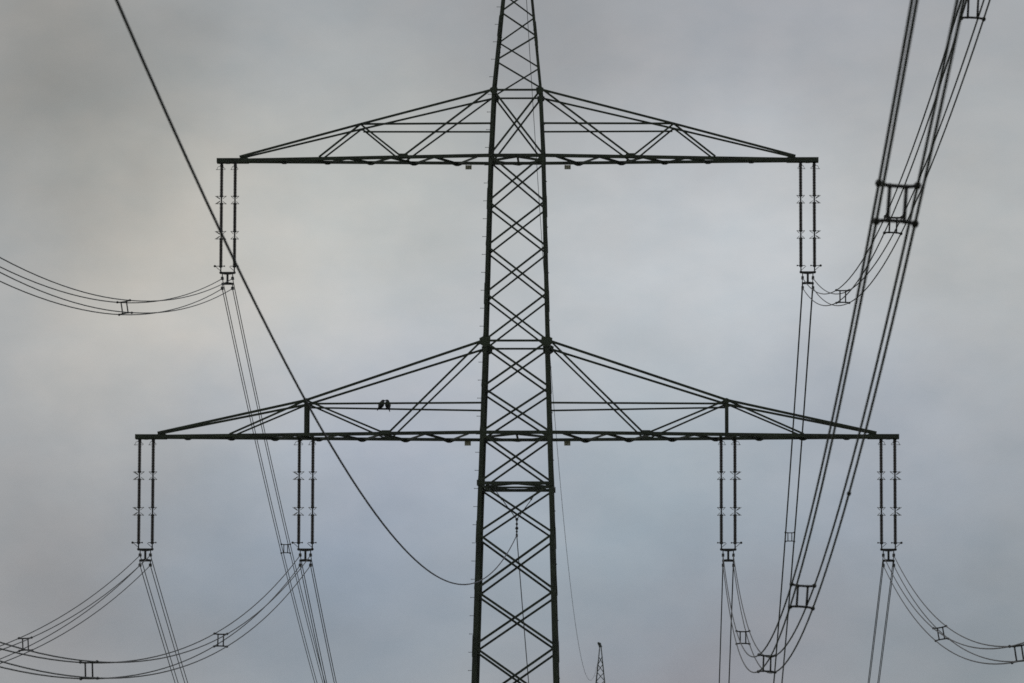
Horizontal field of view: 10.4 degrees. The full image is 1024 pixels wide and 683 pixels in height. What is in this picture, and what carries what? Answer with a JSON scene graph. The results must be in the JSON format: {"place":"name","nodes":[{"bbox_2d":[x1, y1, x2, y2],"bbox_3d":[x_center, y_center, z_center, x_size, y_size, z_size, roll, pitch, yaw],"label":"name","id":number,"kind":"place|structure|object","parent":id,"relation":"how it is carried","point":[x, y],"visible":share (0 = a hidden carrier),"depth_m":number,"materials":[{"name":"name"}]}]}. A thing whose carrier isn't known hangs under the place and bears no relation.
{"place":"outdoors","nodes":[
{"label":"outdoors","id":0,"kind":"place"},
{"bbox_2d":[0,0,1023,682],"label":"sky","id":1,"kind":"structure","parent":0,"point":[689,274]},
{"bbox_3d":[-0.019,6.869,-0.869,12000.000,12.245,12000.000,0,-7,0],"label":"ground","id":2,"kind":"structure","parent":0,"visible":0},
{"bbox_2d":[135,0,898,682],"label":"lattice pylon","id":3,"kind":"object","parent":2,"relation":"on","point":[545,340],"visible":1,"depth_m":221.82,"materials":[{"name":"black metal"}]},
{"bbox_2d":[131,439,156,566],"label":"insulator string","id":4,"kind":"object","parent":3,"relation":"hanging from","point":[152,479],"visible":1,"depth_m":221.31,"materials":[{"name":"ceramic"}]},
{"bbox_2d":[0,555,187,682],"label":"conductor bundle","id":5,"kind":"object","parent":4,"relation":"hanging from","point":[113,588],"visible":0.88,"depth_m":207.35,"materials":[{"name":"metal"}]},
{"bbox_2d":[214,163,238,289],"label":"insulator string","id":6,"kind":"object","parent":3,"relation":"hanging from","point":[221,169],"visible":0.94,"depth_m":222.62,"materials":[{"name":"brown ceramic"}]},
{"bbox_2d":[0,257,324,682],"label":"conductor bundle","id":7,"kind":"object","parent":6,"relation":"hanging from","point":[145,313],"visible":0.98,"depth_m":225.24,"materials":[{"name":"metal"}]},
{"bbox_2d":[291,439,316,566],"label":"insulator string","id":8,"kind":"object","parent":3,"relation":"hanging from","point":[312,479],"visible":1,"depth_m":221.14,"materials":[{"name":"ceramic"}]},
{"bbox_2d":[0,555,336,682],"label":"conductor bundle","id":9,"kind":"object","parent":8,"relation":"hanging from","point":[129,661],"visible":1,"depth_m":167.29,"materials":[{"name":"metal"}]},
{"bbox_2d":[377,400,384,410],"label":"crow","id":10,"kind":"object","parent":3,"relation":"attached to","point":[380,406],"visible":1,"depth_m":222.48,"materials":[{"name":"black"}]},
{"bbox_2d":[385,400,390,411],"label":"crow","id":11,"kind":"object","parent":3,"relation":"attached to","point":[387,406],"visible":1,"depth_m":222.46,"materials":[{"name":"black"}]},
{"bbox_2d":[487,486,543,536],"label":"cable hanger","id":12,"kind":"object","parent":3,"relation":"attached to","point":[516,527],"visible":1,"depth_m":220.96,"materials":[{"name":"green paint"}]},
{"bbox_2d":[115,0,528,682],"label":"slack cable","id":13,"kind":"object","parent":12,"relation":"hanging from","point":[257,306],"visible":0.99,"depth_m":79.24,"materials":[{"name":"black metal"}]},
{"bbox_2d":[526,0,600,679],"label":"earth wire","id":14,"kind":"object","parent":3,"relation":"attached to","point":[550,359],"visible":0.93,"depth_m":290.63,"materials":[{"name":"black metal"}]},
{"bbox_2d":[717,438,741,566],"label":"insulator string","id":15,"kind":"object","parent":3,"relation":"hanging from","point":[721,507],"visible":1,"depth_m":220.68,"materials":[{"name":"ceramic"}]},
{"bbox_2d":[719,0,965,682],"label":"conductor bundle","id":16,"kind":"object","parent":15,"relation":"hanging from","point":[876,220],"visible":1,"depth_m":64.59,"materials":[{"name":"metal"}]},
{"bbox_2d":[796,162,821,289],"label":"insulator string","id":17,"kind":"object","parent":3,"relation":"hanging from","point":[800,195],"visible":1,"depth_m":221.97,"materials":[{"name":"ceramic"}]},
{"bbox_2d":[773,0,990,682],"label":"conductor bundle","id":18,"kind":"object","parent":17,"relation":"hanging from","point":[978,12],"visible":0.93,"depth_m":148.74,"materials":[{"name":"metal"}]},
{"bbox_2d":[877,439,902,566],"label":"insulator string","id":19,"kind":"object","parent":3,"relation":"hanging from","point":[881,507],"visible":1,"depth_m":220.50,"materials":[{"name":"ceramic"}]},
{"bbox_2d":[868,555,1023,682],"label":"conductor bundle","id":20,"kind":"object","parent":19,"relation":"hanging from","point":[953,641],"visible":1,"depth_m":190.63,"materials":[{"name":"metal"}]},
{"bbox_2d":[595,642,604,682],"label":"lattice pylon","id":21,"kind":"object","parent":2,"relation":"on","point":[598,643],"visible":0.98,"depth_m":503.04,"materials":[{"name":"grey metal"}]}
]}

